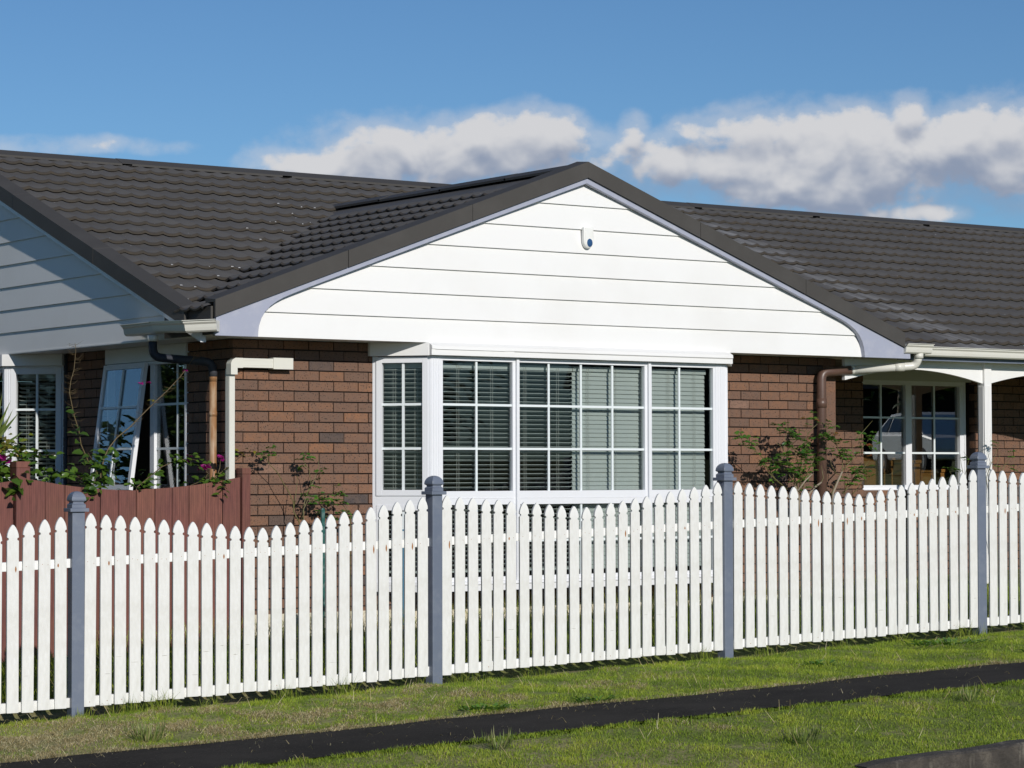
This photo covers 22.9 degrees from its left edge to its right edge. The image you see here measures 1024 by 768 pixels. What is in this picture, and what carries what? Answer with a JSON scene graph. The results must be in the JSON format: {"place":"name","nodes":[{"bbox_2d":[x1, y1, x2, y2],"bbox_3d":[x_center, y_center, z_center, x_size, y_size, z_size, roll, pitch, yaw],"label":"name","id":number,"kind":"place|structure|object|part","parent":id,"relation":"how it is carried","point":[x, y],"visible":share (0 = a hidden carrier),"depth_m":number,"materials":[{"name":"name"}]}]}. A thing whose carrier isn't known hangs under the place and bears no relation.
{"place":"outdoors","nodes":[
{"label":"outdoors","id":0,"kind":"place"},
{"bbox_2d":[1,565,1019,710],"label":"lawn grass","id":1,"kind":"structure","parent":0,"point":[3,687],"depth_m":20.51,"materials":[{"name":"green plant"}]},
{"bbox_2d":[0,569,1023,767],"bbox_3d":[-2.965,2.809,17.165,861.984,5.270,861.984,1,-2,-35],"label":"ground","id":2,"kind":"structure","parent":0,"point":[233,698],"depth_m":16.72,"materials":[{"name":"green plant"}]},
{"bbox_2d":[0,461,250,661],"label":"board fence","id":3,"kind":"object","parent":2,"relation":"on","point":[36,504],"visible":0.45,"depth_m":20.20,"materials":[{"name":"brown wood"}]},
{"bbox_2d":[124,721,167,742],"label":"grass tussock","id":4,"kind":"object","parent":2,"relation":"on","point":[147,736],"depth_m":15.90,"materials":[{"name":"green plant"}]},
{"bbox_2d":[256,445,351,634],"bbox_3d":[-1.702,1.300,21.007,0.922,1.593,0.288,1,-2,-27],"label":"rose bush","id":5,"kind":"object","parent":2,"relation":"on","point":[321,498],"visible":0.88,"depth_m":21.07,"materials":[{"name":"green plant"}]},
{"bbox_2d":[320,508,324,633],"bbox_3d":[-1.554,1.579,20.788,0.037,1.120,0.026,1,-2,-35],"label":"garden stake","id":6,"kind":"object","parent":2,"relation":"on","point":[322,515],"visible":0.32,"depth_m":20.79,"materials":[{"name":"green metal"}]},
{"bbox_2d":[402,529,403,633],"bbox_3d":[-0.909,1.685,21.215,0.037,0.935,0.026,1,-2,-35],"label":"garden stake","id":7,"kind":"object","parent":2,"relation":"on","point":[403,581],"visible":0.29,"depth_m":21.20,"materials":[{"name":"blue plastic"}]},
{"bbox_2d":[457,703,514,710],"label":"broadleaf weed","id":8,"kind":"object","parent":2,"relation":"on","point":[496,705],"visible":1,"depth_m":17.04,"materials":[{"name":"green plant"}]},
{"bbox_2d":[473,727,515,749],"bbox_3d":[-0.093,2.121,15.171,0.265,0.147,0.197,1,-2,-24],"label":"grass tussock","id":9,"kind":"object","parent":2,"relation":"on","point":[493,744],"depth_m":15.16,"materials":[{"name":"green plant"}]},
{"bbox_2d":[0,150,1023,636],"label":"brick house","id":10,"kind":"structure","parent":2,"relation":"on","point":[296,310],"depth_m":23.16,"materials":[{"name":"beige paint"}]},
{"bbox_2d":[0,366,63,484],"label":"bay window","id":11,"kind":"structure","parent":10,"relation":"in","point":[9,377],"depth_m":23.62,"materials":[{"name":"white wood"}]},
{"bbox_2d":[19,374,55,480],"bbox_3d":[-4.417,0.451,23.708,0.400,1.092,0.055,0,-2,10],"label":"venetian blind","id":12,"kind":"object","parent":10,"relation":"attached to","point":[28,377],"visible":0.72,"depth_m":23.71,"materials":[{"name":"white plastic"}]},
{"bbox_2d":[90,343,188,489],"bbox_3d":[-3.263,0.529,22.143,0.260,1.720,1.540,1,-2,-35],"label":"window","id":13,"kind":"structure","parent":10,"relation":"in","point":[122,359],"depth_m":22.10,"materials":[{"name":"white wood"}]},
{"bbox_2d":[384,363,421,572],"bbox_3d":[-0.920,0.722,21.732,0.390,1.797,0.055,-1,-2,14],"label":"venetian blind","id":14,"kind":"object","parent":10,"relation":"attached to","point":[395,367],"visible":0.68,"depth_m":21.74,"materials":[{"name":"white plastic"}]},
{"bbox_2d":[443,363,571,572],"bbox_3d":[-0.056,0.732,22.138,1.422,1.802,0.055,1,-2,-35],"label":"venetian blind","id":15,"kind":"object","parent":10,"relation":"attached to","point":[505,368],"visible":0.64,"depth_m":22.13,"materials":[{"name":"white plastic"}]},
{"bbox_2d":[372,356,727,591],"bbox_3d":[0.541,0.800,22.649,3.999,2.011,0.489,1,-2,-35],"label":"bay window","id":16,"kind":"structure","parent":10,"relation":"in","point":[432,448],"depth_m":22.08,"materials":[{"name":"white wood"}]},
{"bbox_2d":[582,227,592,248],"bbox_3d":[0.676,-1.301,22.544,0.108,0.192,0.059,1,-2,-35],"label":"alarm siren","id":17,"kind":"object","parent":10,"relation":"attached to","point":[587,237],"visible":1,"depth_m":22.52,"materials":[{"name":"white plastic"}]},
{"bbox_2d":[571,366,705,568],"bbox_3d":[1.155,0.761,22.993,1.532,1.805,0.055,1,-2,-35],"label":"venetian blind","id":18,"kind":"object","parent":10,"relation":"attached to","point":[596,429],"visible":0.68,"depth_m":22.96,"materials":[{"name":"white plastic"}]},
{"bbox_2d":[863,454,894,484],"bbox_3d":[3.748,1.431,27.556,0.795,1.370,0.395,1,-2,-35],"label":"wooden cabinet","id":19,"kind":"object","parent":10,"relation":"in","point":[887,469],"visible":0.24,"depth_m":27.50,"materials":[{"name":"brown wood"}]},
{"bbox_3d":[3.850,1.486,27.396,0.705,1.130,0.012,1,-2,-35],"label":"door","id":20,"kind":"part","parent":19,"relation":"part of","materials":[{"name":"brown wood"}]},
{"bbox_2d":[892,460,921,484],"bbox_3d":[4.293,1.484,27.952,0.276,1.290,0.375,1,-2,-35],"label":"wooden cabinet","id":21,"kind":"object","parent":10,"relation":"in","point":[897,474],"visible":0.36,"depth_m":27.84,"materials":[{"name":"brown wood"}]},
{"bbox_3d":[4.394,1.514,27.804,0.244,1.100,0.012,1,-2,-35],"label":"door","id":22,"kind":"part","parent":21,"relation":"part of","materials":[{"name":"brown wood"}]},
{"bbox_2d":[862,380,967,489],"bbox_3d":[4.313,0.560,27.296,1.600,1.182,0.085,1,-2,-35],"label":"window","id":23,"kind":"structure","parent":10,"relation":"in","point":[906,417],"depth_m":27.27,"materials":[{"name":"white wood"}]},
{"bbox_2d":[920,469,947,484],"bbox_3d":[4.579,1.543,28.213,0.413,1.190,0.375,1,-2,-35],"label":"wooden cabinet","id":24,"kind":"object","parent":10,"relation":"in","point":[925,478],"visible":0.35,"depth_m":28.05,"materials":[{"name":"brown wood"}]},
{"bbox_2d":[0,452,1023,716],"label":"picket fence","id":25,"kind":"object","parent":2,"relation":"on","point":[726,518],"visible":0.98,"depth_m":18.81,"materials":[{"name":"white paint"}]},
{"bbox_2d":[0,662,1023,767],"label":"footpath","id":26,"kind":"structure","parent":2,"relation":"on","point":[274,749],"depth_m":16.25,"materials":[{"name":"black asphalt"}]},
{"bbox_2d":[573,695,615,701],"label":"broadleaf weed","id":27,"kind":"object","parent":2,"relation":"on","point":[587,698],"visible":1,"depth_m":17.38,"materials":[{"name":"green plant"}]},
{"bbox_2d":[731,410,825,537],"bbox_3d":[2.530,1.216,23.869,1.151,1.945,0.390,1,-2,-35],"label":"rose bush","id":28,"kind":"object","parent":2,"relation":"on","point":[800,469],"visible":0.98,"depth_m":23.96,"materials":[{"name":"green plant"}]},
{"bbox_2d":[781,720,820,743],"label":"grass tussock","id":29,"kind":"object","parent":2,"relation":"on","point":[801,740],"depth_m":15.48,"materials":[{"name":"green plant"}]},
{"bbox_2d":[802,659,836,664],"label":"broadleaf weed","id":30,"kind":"object","parent":2,"relation":"on","point":[816,662],"visible":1,"depth_m":19.21,"materials":[{"name":"green plant"}]},
{"bbox_2d":[813,419,880,590],"bbox_3d":[3.227,1.274,24.473,0.868,1.869,0.285,1,-2,-35],"label":"rose bush","id":31,"kind":"object","parent":2,"relation":"on","point":[840,455],"visible":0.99,"depth_m":24.48,"materials":[{"name":"green plant"}]},
{"bbox_2d":[852,739,1023,767],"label":"kerb","id":32,"kind":"structure","parent":2,"relation":"on","point":[1007,754],"depth_m":15.17,"materials":[{"name":"concrete"}]},
{"bbox_2d":[904,637,989,645],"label":"broadleaf weed","id":33,"kind":"object","parent":2,"relation":"on","point":[937,641],"visible":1,"depth_m":20.35,"materials":[{"name":"green plant"}]},
{"bbox_2d":[942,454,969,564],"bbox_3d":[4.364,1.417,24.879,0.163,1.507,0.334,-2,-3,42],"label":"rose bush","id":34,"kind":"object","parent":2,"relation":"on","point":[953,468],"visible":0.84,"depth_m":24.89,"materials":[{"name":"green plant"}]},
{"bbox_2d":[957,680,984,701],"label":"grass tussock","id":35,"kind":"object","parent":2,"relation":"on","point":[970,696],"depth_m":16.85,"materials":[{"name":"green plant"}]},
{"bbox_2d":[986,441,1017,563],"bbox_3d":[4.947,1.385,25.638,0.406,1.625,0.163,0,-2,-15],"label":"rose bush","id":36,"kind":"object","parent":2,"relation":"on","point":[999,473],"visible":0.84,"depth_m":25.62,"materials":[{"name":"green plant"}]},
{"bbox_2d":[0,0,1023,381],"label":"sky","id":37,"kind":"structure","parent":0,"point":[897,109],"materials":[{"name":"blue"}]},
{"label":"garden soil","id":38,"kind":"structure","parent":0,"visible":0},
{"bbox_2d":[0,396,21,447],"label":"yucca","id":39,"kind":"object","parent":38,"relation":"on","point":[3,428],"visible":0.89,"depth_m":20.51,"materials":[{"name":"green plant"}]},
{"bbox_2d":[0,426,63,499],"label":"bougainvillea","id":40,"kind":"object","parent":38,"relation":"on","point":[4,468],"visible":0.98,"depth_m":19.82,"materials":[{"name":"green plant"}]},
{"bbox_2d":[42,340,199,604],"bbox_3d":[-3.123,0.913,20.401,1.505,2.531,0.561,1,-2,-35],"label":"bougainvillea","id":41,"kind":"object","parent":38,"relation":"on","point":[96,465],"visible":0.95,"depth_m":20.34,"materials":[{"name":"green plant"}]},
{"bbox_2d":[103,448,258,497],"bbox_3d":[-2.680,1.327,20.592,1.403,1.615,0.399,1,-2,-35],"label":"bougainvillea","id":42,"kind":"object","parent":38,"relation":"on","point":[179,461],"visible":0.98,"depth_m":20.67,"materials":[{"name":"green plant"}]}
]}

